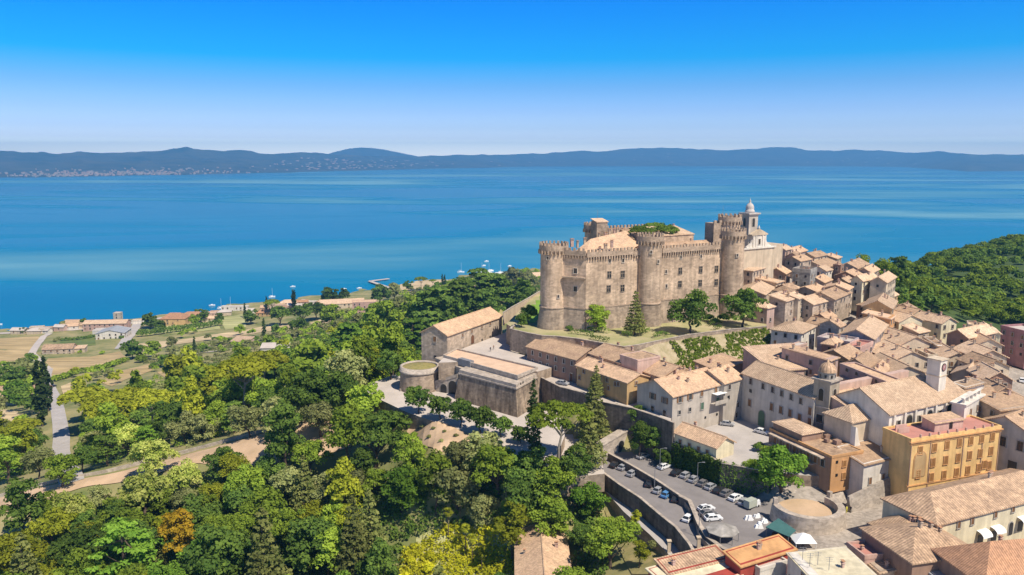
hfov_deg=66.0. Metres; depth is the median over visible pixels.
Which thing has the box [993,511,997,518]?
window
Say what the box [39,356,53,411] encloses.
cypress tree
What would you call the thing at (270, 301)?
umbrella pine
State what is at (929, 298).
broadleaf tree
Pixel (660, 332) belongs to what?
hedge
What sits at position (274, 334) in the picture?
field scrub
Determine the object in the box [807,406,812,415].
window
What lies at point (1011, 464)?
door
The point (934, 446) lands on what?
window
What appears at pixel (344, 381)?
broadleaf tree
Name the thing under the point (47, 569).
broadleaf tree
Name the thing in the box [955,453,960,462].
window
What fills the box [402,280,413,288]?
broadleaf tree
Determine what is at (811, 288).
house
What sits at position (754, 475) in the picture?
broadleaf tree
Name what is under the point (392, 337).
broadleaf tree
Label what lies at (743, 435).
yard paving
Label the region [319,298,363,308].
resort
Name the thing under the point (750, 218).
bell tower
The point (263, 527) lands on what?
fir tree
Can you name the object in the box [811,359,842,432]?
domed bell tower
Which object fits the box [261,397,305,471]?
broadleaf tree
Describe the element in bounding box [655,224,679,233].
umbrella pine
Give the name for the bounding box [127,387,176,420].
umbrella pine
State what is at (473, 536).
fan palm
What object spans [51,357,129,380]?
hedge
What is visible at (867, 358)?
house
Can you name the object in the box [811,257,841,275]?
house
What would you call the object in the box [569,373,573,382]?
door
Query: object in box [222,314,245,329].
pale field
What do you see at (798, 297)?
house
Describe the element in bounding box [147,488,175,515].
broadleaf tree
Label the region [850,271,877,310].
house
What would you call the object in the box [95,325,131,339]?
warehouse
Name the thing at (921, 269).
broadleaf tree
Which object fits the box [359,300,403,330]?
broadleaf tree
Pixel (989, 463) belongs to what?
window
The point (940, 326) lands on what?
house
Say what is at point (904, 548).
house
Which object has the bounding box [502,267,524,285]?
broadleaf tree
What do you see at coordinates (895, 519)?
house
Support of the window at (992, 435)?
in the palazzo at (933, 449)
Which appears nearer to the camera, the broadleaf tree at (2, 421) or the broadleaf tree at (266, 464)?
the broadleaf tree at (266, 464)
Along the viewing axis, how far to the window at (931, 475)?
186.83 m
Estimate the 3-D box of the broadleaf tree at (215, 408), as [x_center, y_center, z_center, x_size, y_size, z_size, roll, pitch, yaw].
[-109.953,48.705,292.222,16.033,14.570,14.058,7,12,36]
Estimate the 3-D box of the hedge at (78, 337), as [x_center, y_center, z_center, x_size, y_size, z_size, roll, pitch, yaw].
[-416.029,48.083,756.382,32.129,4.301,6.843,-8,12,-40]
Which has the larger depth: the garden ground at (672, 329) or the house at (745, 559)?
the garden ground at (672, 329)
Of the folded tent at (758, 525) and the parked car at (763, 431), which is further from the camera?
the parked car at (763, 431)
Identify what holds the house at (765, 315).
on the terrain at (386, 463)
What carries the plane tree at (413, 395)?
on the plaza paving at (393, 399)
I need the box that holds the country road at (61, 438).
[47,368,84,486]
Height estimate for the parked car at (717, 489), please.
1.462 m
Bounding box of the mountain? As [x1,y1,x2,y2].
[329,148,418,156]
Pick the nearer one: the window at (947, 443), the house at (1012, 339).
the window at (947, 443)
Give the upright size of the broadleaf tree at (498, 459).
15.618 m
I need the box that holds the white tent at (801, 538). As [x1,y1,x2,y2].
[790,533,816,548]
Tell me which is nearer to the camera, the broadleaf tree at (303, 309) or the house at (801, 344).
the house at (801, 344)
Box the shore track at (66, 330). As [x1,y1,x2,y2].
[0,317,161,333]
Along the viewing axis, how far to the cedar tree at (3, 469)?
311.40 m
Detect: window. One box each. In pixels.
[573,268,577,273]
[573,286,577,291]
[606,285,610,292]
[607,271,611,278]
[620,270,624,277]
[620,284,624,291]
[649,392,655,399]
[661,396,667,404]
[662,409,666,416]
[677,396,682,403]
[687,393,692,400]
[700,402,703,410]
[747,398,751,406]
[769,402,773,411]
[779,389,783,396]
[779,405,782,414]
[787,408,791,417]
[792,446,796,453]
[797,413,801,420]
[798,397,802,404]
[806,452,810,460]
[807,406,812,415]
[807,417,811,425]
[813,456,817,463]
[819,459,824,467]
[841,472,845,479]
[842,460,846,467]
[868,477,871,485]
[906,414,912,423]
[915,470,920,478]
[917,446,922,455]
[928,472,933,481]
[930,458,935,467]
[931,443,937,452]
[941,470,946,479]
[942,455,948,464]
[944,440,949,449]
[953,467,959,476]
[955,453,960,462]
[956,521,960,529]
[957,438,962,447]
[965,466,970,474]
[967,450,972,460]
[968,436,973,445]
[969,517,974,525]
[976,463,981,472]
[977,449,982,457]
[979,434,984,443]
[981,460,986,468]
[986,460,991,469]
[988,446,993,455]
[990,433,994,441]
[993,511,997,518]
[999,435,1006,447]
[1016,440,1023,452]
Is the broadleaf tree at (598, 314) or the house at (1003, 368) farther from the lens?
the broadleaf tree at (598, 314)
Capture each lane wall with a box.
[602,473,693,551]
[607,452,680,499]
[678,495,728,549]
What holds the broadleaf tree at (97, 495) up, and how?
on the terrain at (386, 463)
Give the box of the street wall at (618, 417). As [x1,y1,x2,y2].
[541,377,674,466]
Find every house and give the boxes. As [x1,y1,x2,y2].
[65,319,79,322]
[82,319,131,331]
[92,328,103,335]
[201,315,216,321]
[256,309,270,316]
[280,299,296,303]
[514,522,571,574]
[575,355,651,404]
[587,342,634,365]
[619,350,660,373]
[642,357,688,379]
[645,562,743,574]
[653,544,724,574]
[673,365,693,374]
[674,421,736,458]
[693,353,742,372]
[704,362,743,423]
[722,534,797,574]
[743,267,766,285]
[743,279,774,301]
[748,302,776,328]
[755,275,784,288]
[755,557,787,574]
[768,290,794,326]
[769,317,817,349]
[772,286,795,292]
[773,264,791,283]
[774,282,799,291]
[780,344,840,376]
[782,243,792,266]
[784,249,801,258]
[784,253,812,278]
[784,289,806,320]
[786,546,876,574]
[792,266,816,286]
[793,341,807,347]
[794,245,808,253]
[798,281,823,295]
[801,293,828,321]
[805,248,827,260]
[806,316,828,347]
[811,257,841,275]
[813,286,852,319]
[815,272,832,285]
[815,310,837,318]
[816,264,833,277]
[817,333,858,351]
[818,316,846,334]
[820,333,843,351]
[822,278,853,312]
[823,342,862,375]
[827,252,842,262]
[832,262,843,282]
[832,274,851,284]
[833,267,862,280]
[834,439,890,512]
[839,312,888,349]
[842,350,880,367]
[844,258,869,270]
[846,540,882,566]
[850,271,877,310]
[850,339,872,352]
[855,301,864,317]
[858,263,880,275]
[859,516,966,574]
[861,292,897,315]
[861,309,896,327]
[866,515,916,525]
[867,559,896,574]
[869,270,896,297]
[871,359,889,372]
[872,339,927,371]
[874,352,926,376]
[881,326,931,351]
[893,307,923,330]
[896,301,916,307]
[896,305,921,315]
[901,323,930,338]
[915,310,958,343]
[915,348,937,356]
[922,335,942,347]
[928,343,962,379]
[929,570,943,574]
[930,534,1023,574]
[945,323,997,345]
[950,358,978,380]
[953,376,987,388]
[954,339,1008,363]
[955,351,1011,376]
[963,385,1023,417]
[966,320,976,326]
[966,361,1014,388]
[972,321,1002,342]
[974,329,1003,352]
[982,377,1013,392]
[1000,323,1023,368]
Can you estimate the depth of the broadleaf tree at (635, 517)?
190.16 m
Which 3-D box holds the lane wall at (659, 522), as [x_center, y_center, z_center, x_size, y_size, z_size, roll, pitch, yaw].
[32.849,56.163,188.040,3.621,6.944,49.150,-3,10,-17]
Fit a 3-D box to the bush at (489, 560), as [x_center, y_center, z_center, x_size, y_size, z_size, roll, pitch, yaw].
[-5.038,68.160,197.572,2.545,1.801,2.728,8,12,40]
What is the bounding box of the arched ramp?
[435,374,458,393]
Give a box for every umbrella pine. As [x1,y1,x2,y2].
[5,417,43,430]
[56,385,111,416]
[77,389,148,456]
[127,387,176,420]
[203,354,278,405]
[244,349,289,377]
[263,299,279,306]
[414,276,427,281]
[525,399,594,457]
[628,225,656,232]
[643,222,664,226]
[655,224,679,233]
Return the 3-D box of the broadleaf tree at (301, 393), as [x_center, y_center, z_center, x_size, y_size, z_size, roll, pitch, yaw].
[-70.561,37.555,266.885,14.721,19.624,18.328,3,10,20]
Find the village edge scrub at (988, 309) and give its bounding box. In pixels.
[856,253,1023,321]
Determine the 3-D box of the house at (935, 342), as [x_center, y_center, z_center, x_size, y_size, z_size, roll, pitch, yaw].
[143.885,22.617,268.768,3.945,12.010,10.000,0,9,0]
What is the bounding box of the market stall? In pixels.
[766,518,795,541]
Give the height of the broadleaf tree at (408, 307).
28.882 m
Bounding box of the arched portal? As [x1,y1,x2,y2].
[596,429,628,459]
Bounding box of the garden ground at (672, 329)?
[506,294,803,345]
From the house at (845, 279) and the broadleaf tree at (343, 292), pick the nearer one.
the house at (845, 279)
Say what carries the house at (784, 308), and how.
on the terrain at (386, 463)
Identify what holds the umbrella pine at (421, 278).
on the terrain at (386, 463)
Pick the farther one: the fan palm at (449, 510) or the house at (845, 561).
the fan palm at (449, 510)
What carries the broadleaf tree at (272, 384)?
on the terrain at (386, 463)
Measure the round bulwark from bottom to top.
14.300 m
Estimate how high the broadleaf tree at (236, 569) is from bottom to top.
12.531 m
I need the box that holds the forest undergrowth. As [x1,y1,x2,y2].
[0,454,612,574]
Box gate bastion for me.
[435,348,541,417]
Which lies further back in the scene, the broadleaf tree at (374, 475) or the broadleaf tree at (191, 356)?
the broadleaf tree at (191, 356)
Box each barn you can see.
[41,343,76,353]
[419,306,502,361]
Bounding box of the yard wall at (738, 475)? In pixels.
[672,442,768,495]
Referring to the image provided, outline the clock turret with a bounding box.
[926,355,949,391]
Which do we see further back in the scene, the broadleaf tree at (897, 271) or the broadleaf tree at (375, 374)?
the broadleaf tree at (897, 271)
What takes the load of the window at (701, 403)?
in the palazzo at (689, 396)
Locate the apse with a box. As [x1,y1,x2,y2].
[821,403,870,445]
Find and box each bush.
[134,354,147,361]
[262,334,274,342]
[333,318,345,324]
[406,556,415,562]
[421,562,435,572]
[424,550,435,557]
[487,555,494,562]
[647,540,657,547]
[704,314,714,318]
[717,313,729,319]
[753,441,764,449]
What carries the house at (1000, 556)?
on the terrain at (386, 463)
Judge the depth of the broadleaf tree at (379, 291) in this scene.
912.66 m
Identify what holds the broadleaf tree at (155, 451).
on the terrain at (386, 463)
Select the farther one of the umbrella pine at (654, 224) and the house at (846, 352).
the umbrella pine at (654, 224)
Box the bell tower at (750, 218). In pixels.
[738,198,760,247]
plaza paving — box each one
[369,375,564,480]
[547,431,604,497]
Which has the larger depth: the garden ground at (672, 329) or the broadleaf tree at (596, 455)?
the garden ground at (672, 329)
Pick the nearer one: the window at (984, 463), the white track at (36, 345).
the window at (984, 463)
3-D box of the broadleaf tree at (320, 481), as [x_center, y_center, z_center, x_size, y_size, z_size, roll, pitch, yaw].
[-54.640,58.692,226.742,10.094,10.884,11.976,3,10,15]
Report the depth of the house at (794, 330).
273.39 m
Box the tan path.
[0,421,350,511]
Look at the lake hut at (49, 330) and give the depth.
790.47 m
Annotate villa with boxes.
[159,312,190,325]
[184,311,199,315]
[352,299,376,312]
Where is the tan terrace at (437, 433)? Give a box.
[407,421,468,451]
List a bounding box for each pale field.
[144,322,220,334]
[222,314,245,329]
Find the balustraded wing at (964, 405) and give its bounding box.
[950,387,985,417]
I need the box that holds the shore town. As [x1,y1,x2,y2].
[0,154,915,176]
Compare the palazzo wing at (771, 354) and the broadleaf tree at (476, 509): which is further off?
the palazzo wing at (771, 354)
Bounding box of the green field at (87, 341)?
[59,335,95,345]
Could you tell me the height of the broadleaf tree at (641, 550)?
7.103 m
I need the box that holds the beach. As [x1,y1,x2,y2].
[400,280,441,291]
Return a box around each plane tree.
[403,385,431,412]
[427,395,451,419]
[446,397,472,425]
[465,405,497,433]
[490,415,513,436]
[510,425,529,442]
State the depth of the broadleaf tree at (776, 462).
186.76 m
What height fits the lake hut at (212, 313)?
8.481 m
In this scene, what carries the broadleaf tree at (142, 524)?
on the terrain at (386, 463)
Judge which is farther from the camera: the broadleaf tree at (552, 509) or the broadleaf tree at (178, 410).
the broadleaf tree at (178, 410)
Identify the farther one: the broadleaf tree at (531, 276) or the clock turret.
the broadleaf tree at (531, 276)
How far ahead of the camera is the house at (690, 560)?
155.17 m
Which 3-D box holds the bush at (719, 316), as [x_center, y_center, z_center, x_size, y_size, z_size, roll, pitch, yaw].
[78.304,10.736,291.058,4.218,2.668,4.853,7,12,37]
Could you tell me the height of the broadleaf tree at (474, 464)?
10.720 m
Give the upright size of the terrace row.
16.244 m
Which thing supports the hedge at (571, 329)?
on the garden ground at (672, 329)
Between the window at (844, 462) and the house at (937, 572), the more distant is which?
the window at (844, 462)
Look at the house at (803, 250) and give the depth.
394.67 m
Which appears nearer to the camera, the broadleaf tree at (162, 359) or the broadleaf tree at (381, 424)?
the broadleaf tree at (381, 424)
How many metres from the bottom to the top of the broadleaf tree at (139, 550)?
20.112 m
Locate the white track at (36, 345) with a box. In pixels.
[28,333,51,368]
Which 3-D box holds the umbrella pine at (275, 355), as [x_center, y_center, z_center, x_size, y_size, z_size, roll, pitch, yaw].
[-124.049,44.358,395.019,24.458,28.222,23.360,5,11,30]
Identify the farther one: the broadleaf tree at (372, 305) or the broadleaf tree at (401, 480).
the broadleaf tree at (372, 305)
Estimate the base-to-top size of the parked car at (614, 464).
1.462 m
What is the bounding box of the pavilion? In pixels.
[221,305,248,310]
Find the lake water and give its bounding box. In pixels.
[0,166,1023,330]
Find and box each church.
[743,226,782,282]
[835,369,965,445]
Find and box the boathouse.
[532,272,539,281]
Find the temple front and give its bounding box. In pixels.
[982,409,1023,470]
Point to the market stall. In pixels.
(782, 529)
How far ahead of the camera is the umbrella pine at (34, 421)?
364.35 m
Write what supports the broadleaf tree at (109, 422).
on the terrain at (386, 463)
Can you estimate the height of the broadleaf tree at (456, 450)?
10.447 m
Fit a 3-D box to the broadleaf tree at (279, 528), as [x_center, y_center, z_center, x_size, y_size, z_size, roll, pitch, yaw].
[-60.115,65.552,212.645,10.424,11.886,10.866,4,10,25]
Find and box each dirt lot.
[0,409,18,420]
[61,382,72,393]
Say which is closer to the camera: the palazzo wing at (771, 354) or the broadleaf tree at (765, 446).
the broadleaf tree at (765, 446)
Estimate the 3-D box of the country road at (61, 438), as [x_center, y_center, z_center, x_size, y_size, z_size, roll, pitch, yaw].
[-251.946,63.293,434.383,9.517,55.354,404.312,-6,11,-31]
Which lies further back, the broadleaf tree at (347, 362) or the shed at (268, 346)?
the shed at (268, 346)
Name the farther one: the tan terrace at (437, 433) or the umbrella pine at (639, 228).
the umbrella pine at (639, 228)
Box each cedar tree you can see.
[0,446,22,475]
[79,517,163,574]
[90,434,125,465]
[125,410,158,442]
[130,425,158,445]
[137,403,153,416]
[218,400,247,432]
[281,349,291,357]
[314,364,329,373]
[323,338,332,344]
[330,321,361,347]
[395,341,415,370]
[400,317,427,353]
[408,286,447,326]
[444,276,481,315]
[465,267,496,296]
[486,274,515,304]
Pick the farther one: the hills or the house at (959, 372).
the hills
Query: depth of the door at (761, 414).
224.20 m
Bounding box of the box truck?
[743,496,760,509]
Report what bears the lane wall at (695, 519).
on the car park road at (731, 512)
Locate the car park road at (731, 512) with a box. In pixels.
[614,452,805,574]
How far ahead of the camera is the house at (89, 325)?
802.80 m
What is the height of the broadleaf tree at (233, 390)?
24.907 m
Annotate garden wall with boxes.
[502,291,539,324]
[509,324,638,354]
[639,326,766,350]
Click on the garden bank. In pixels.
(667, 351)
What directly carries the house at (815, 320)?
on the terrain at (386, 463)
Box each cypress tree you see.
[29,360,47,426]
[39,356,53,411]
[192,336,196,351]
[261,318,266,336]
[292,290,296,305]
[522,378,541,452]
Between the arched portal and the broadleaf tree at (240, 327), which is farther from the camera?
the broadleaf tree at (240, 327)
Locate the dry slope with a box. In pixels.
[605,502,662,573]
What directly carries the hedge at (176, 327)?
on the terrain at (386, 463)
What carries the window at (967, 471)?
in the palazzo at (933, 449)
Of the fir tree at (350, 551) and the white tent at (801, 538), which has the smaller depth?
the white tent at (801, 538)
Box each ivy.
[669,327,770,369]
[670,441,721,485]
[719,461,771,496]
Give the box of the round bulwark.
[399,360,438,392]
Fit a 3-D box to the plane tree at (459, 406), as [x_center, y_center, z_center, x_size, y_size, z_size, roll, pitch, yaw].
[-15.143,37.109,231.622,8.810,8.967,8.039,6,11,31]
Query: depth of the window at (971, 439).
189.31 m
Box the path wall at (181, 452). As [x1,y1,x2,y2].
[0,414,332,496]
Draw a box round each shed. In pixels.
[74,345,87,351]
[260,342,289,350]
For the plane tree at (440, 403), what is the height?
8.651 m
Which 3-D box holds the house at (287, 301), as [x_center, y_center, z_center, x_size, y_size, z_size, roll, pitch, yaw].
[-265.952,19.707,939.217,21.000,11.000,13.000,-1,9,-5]
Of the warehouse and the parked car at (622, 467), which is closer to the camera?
the parked car at (622, 467)
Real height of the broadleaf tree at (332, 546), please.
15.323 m
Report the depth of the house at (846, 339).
262.11 m
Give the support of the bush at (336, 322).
on the terrain at (386, 463)
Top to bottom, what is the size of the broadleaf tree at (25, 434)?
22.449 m
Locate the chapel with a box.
[831,387,855,408]
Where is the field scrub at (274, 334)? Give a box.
[143,298,408,365]
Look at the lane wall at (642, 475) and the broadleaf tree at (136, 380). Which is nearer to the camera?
the lane wall at (642, 475)
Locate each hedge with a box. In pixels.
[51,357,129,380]
[60,334,94,340]
[136,318,222,335]
[165,339,229,349]
[570,328,593,334]
[587,327,609,330]
[590,334,609,340]
[653,330,668,336]
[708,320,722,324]
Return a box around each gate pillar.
[667,539,671,552]
[696,535,701,547]
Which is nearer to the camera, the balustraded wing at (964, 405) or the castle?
the balustraded wing at (964, 405)
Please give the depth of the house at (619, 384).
232.88 m
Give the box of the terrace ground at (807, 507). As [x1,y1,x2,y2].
[779,499,835,515]
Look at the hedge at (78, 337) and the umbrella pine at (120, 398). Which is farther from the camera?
the hedge at (78, 337)
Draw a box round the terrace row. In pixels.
[880,468,1023,543]
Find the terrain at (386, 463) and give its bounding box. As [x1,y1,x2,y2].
[0,253,1023,574]
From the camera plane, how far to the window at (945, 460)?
187.51 m
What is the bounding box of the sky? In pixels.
[0,0,1023,155]
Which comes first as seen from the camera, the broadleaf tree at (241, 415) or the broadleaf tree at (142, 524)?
the broadleaf tree at (142, 524)
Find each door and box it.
[470,334,473,343]
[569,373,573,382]
[757,410,765,427]
[1007,460,1016,468]
[1007,521,1013,534]
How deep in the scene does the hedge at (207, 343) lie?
694.84 m
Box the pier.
[368,278,388,287]
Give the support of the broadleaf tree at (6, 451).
on the terrain at (386, 463)
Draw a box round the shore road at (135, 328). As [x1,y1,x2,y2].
[115,323,140,348]
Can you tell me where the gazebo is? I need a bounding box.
[706,522,739,543]
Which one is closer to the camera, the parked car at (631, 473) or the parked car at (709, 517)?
the parked car at (709, 517)
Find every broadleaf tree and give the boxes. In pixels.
[0,365,28,382]
[0,410,8,426]
[0,426,8,436]
[0,434,22,483]
[0,476,45,532]
[0,530,55,574]
[1,380,29,404]
[2,571,27,574]
[4,357,39,382]
[4,422,37,470]
[13,428,49,448]
[16,447,35,472]
[19,444,54,478]
[24,507,78,544]
[34,490,61,519]
[34,557,66,574]
[42,453,80,486]
[45,522,109,564]
[49,547,110,574]
[52,490,96,518]
[66,509,103,536]
[70,444,98,471]
[71,520,99,535]
[72,373,94,409]
[77,429,101,444]
[78,416,95,433]
[78,430,105,442]
[81,433,107,456]
[81,484,112,512]
[92,493,140,530]
[93,401,131,458]
[102,498,132,534]
[102,552,121,574]
[104,507,157,550]
[108,422,147,454]
[108,520,157,559]
[115,469,177,515]
[116,562,147,574]
[119,339,142,358]
[120,386,141,419]
[121,407,137,419]
[125,369,153,404]
[126,438,180,472]
[141,312,156,328]
[141,340,160,353]
[143,420,166,440]
[145,515,169,541]
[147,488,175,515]
[147,560,187,574]
[149,399,181,439]
[151,382,164,396]
[152,320,166,331]
[156,355,167,364]
[157,507,195,562]
[162,354,189,386]
[162,457,202,488]
[163,410,195,443]
[164,364,208,399]
[165,336,178,345]
[169,487,199,511]
[171,493,225,542]
[172,399,214,433]
[173,351,184,357]
[175,346,204,375]
[175,375,210,415]
[176,539,215,574]
[177,555,209,574]
[180,523,257,574]
[188,314,199,322]
[188,414,221,440]
[194,309,209,320]
[195,514,216,538]
[197,372,223,395]
[197,399,231,434]
[198,482,224,500]
[200,493,222,511]
[201,446,243,479]
[209,512,253,533]
[210,379,225,399]
[214,313,223,319]
[215,379,256,406]
[217,451,250,476]
[220,371,252,405]
[221,462,265,499]
[223,484,256,524]
[226,405,264,437]
[226,541,255,574]
[230,345,249,368]
[234,324,245,334]
[238,485,287,529]
[240,370,260,407]
[243,309,259,324]
[244,378,281,413]
[250,386,288,412]
[254,455,285,487]
[260,395,305,431]
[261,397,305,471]
[263,367,281,380]
[263,424,300,461]
[268,349,282,375]
[268,465,302,505]
[268,507,306,547]
[269,306,293,325]
[271,324,280,333]
[278,363,302,393]
[278,369,326,422]
[281,514,341,573]
[288,317,308,333]
[289,339,331,373]
[290,303,313,318]
[291,439,334,475]
[295,499,325,518]
[299,401,333,437]
[305,368,341,408]
[307,302,324,319]
[307,471,331,503]
[309,526,344,574]
[316,370,360,408]
[316,499,343,529]
[319,304,345,325]
[320,287,337,299]
[320,468,365,502]
[322,403,368,472]
[324,349,369,395]
[324,455,364,507]
[329,340,360,374]
[334,503,363,532]
[335,288,349,298]
[335,409,412,467]
[336,570,350,574]
[344,381,384,417]
[349,313,362,327]
[349,447,378,478]
[350,334,380,384]
[353,550,397,574]
[357,345,384,382]
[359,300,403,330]
[359,374,381,383]
[361,325,407,352]
[361,468,392,497]
[362,325,379,340]
[365,537,398,574]
[368,302,378,307]
[370,284,391,300]
[375,321,410,374]
[375,348,403,379]
[380,463,428,513]
[381,369,389,377]
[388,282,402,298]
[390,296,407,311]
[390,433,427,471]
[397,350,413,371]
[399,294,430,317]
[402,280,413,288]
[410,347,421,359]
[414,448,452,515]
[425,295,467,325]
[429,464,481,514]
[442,440,473,469]
[460,430,503,472]
[465,493,498,526]
[469,443,529,498]
[469,450,493,482]
[471,287,505,312]
[492,501,529,559]
[501,277,536,306]
[501,474,546,521]
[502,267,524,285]
[502,451,530,483]
[515,313,527,326]
[519,304,537,323]
[519,445,549,501]
[523,272,537,285]
[526,494,573,536]
[530,455,576,497]
[552,565,590,574]
[556,442,594,477]
[564,521,592,547]
[568,481,611,515]
[571,441,600,469]
[583,515,642,568]
[585,304,610,330]
[627,405,645,420]
[628,420,650,455]
[630,509,641,523]
[632,540,650,567]
[644,426,660,459]
[655,449,671,464]
[667,289,717,333]
[719,287,768,326]
[741,458,757,467]
[750,472,763,481]
[754,444,808,492]
[759,445,770,457]
[885,268,906,291]
[887,256,907,271]
[895,287,909,303]
[897,293,925,308]
[908,264,931,275]
[920,293,944,312]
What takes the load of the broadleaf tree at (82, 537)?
on the terrain at (386, 463)
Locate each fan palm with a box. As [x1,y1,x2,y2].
[443,507,453,538]
[460,523,469,554]
[467,533,476,558]
[478,550,484,569]
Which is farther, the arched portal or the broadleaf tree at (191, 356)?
the broadleaf tree at (191, 356)
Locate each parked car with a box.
[555,379,568,385]
[609,461,618,468]
[617,463,625,470]
[626,469,635,477]
[636,452,649,459]
[645,479,651,487]
[652,486,662,494]
[657,462,671,469]
[660,490,669,498]
[670,468,683,476]
[671,494,677,502]
[679,471,691,478]
[681,513,692,522]
[687,475,699,482]
[696,479,709,486]
[697,503,714,509]
[698,508,717,516]
[703,513,722,521]
[704,482,716,490]
[712,485,725,494]
[719,488,733,497]
[720,420,734,426]
[728,493,742,501]
[737,497,746,505]
[753,427,768,434]
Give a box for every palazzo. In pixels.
[525,338,592,382]
[636,366,728,436]
[740,360,817,430]
[882,411,1003,494]
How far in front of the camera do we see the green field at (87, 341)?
744.40 m
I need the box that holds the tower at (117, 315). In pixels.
[113,312,122,318]
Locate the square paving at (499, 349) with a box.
[438,332,551,388]
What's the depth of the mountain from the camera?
17491.43 m
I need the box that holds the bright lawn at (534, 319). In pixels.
[505,296,539,324]
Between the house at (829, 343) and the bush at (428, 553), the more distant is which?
the house at (829, 343)
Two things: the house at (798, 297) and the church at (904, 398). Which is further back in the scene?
the house at (798, 297)
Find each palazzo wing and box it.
[741,343,808,375]
[837,375,850,381]
[839,362,898,383]
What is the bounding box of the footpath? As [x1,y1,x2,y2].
[604,490,678,555]
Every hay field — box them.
[0,336,38,365]
[46,352,125,375]
[102,364,151,385]
[138,325,289,350]
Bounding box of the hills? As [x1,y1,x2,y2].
[0,147,1023,176]
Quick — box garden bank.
[640,330,770,369]
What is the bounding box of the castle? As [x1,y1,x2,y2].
[537,209,746,330]
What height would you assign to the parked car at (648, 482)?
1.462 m
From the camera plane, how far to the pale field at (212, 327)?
805.57 m
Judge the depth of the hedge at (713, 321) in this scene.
285.15 m
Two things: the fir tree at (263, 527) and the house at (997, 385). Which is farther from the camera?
the house at (997, 385)
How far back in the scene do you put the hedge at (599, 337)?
260.50 m
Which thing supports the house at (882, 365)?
on the terrain at (386, 463)
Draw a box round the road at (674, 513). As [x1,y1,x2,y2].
[603,460,703,548]
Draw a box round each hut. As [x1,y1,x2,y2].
[9,327,29,333]
[26,328,41,334]
[35,327,52,333]
[53,324,66,331]
[65,323,79,329]
[131,319,143,323]
[208,311,216,315]
[217,309,231,315]
[230,336,254,344]
[287,303,302,307]
[296,299,308,303]
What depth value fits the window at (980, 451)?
191.07 m
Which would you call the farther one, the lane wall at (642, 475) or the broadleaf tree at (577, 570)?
the lane wall at (642, 475)
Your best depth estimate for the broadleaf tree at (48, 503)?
237.62 m
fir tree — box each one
[8,532,42,574]
[149,534,168,565]
[242,507,292,574]
[250,551,267,574]
[289,455,322,514]
[331,495,370,574]
[356,488,390,555]
[432,562,445,574]
[574,402,608,469]
[575,374,611,435]
[587,365,604,395]
[622,291,646,334]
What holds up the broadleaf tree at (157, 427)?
on the terrain at (386, 463)
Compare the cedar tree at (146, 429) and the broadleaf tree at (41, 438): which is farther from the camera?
the broadleaf tree at (41, 438)
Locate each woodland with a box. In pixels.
[0,267,539,444]
[70,318,414,388]
[399,525,496,574]
[422,270,527,300]
[904,234,1023,314]
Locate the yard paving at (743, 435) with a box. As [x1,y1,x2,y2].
[674,419,818,486]
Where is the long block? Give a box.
[767,418,863,491]
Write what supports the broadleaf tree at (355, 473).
on the terrain at (386, 463)
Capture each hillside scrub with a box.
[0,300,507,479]
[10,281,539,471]
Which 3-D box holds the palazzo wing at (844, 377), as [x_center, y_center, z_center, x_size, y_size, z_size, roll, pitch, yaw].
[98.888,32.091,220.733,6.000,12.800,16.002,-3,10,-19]
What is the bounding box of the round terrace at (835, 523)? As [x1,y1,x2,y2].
[769,490,846,534]
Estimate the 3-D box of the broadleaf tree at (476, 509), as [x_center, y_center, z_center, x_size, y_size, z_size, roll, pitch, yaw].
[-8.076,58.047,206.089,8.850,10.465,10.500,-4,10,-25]
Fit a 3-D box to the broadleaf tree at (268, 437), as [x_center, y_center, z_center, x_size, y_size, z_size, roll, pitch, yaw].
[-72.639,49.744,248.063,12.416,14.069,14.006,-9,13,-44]
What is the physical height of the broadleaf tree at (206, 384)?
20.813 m
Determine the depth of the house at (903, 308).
305.45 m
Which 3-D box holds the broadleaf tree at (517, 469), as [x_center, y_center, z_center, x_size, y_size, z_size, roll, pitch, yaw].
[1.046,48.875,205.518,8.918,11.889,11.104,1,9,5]
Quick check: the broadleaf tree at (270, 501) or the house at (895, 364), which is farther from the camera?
the house at (895, 364)
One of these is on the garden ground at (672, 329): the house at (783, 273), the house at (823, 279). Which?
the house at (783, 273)
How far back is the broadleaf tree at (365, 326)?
406.02 m
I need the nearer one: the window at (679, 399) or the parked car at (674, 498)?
the parked car at (674, 498)
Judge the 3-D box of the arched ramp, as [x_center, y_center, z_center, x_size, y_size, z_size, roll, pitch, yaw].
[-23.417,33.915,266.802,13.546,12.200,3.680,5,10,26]
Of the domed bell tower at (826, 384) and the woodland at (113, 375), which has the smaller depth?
the domed bell tower at (826, 384)
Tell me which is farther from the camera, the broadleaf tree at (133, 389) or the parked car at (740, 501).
the broadleaf tree at (133, 389)
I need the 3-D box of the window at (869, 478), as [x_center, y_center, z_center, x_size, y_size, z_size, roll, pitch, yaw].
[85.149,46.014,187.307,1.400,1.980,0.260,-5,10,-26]
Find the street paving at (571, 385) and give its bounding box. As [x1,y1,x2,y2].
[546,376,670,419]
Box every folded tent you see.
[744,515,753,520]
[753,513,760,517]
[754,521,763,528]
[761,518,767,523]

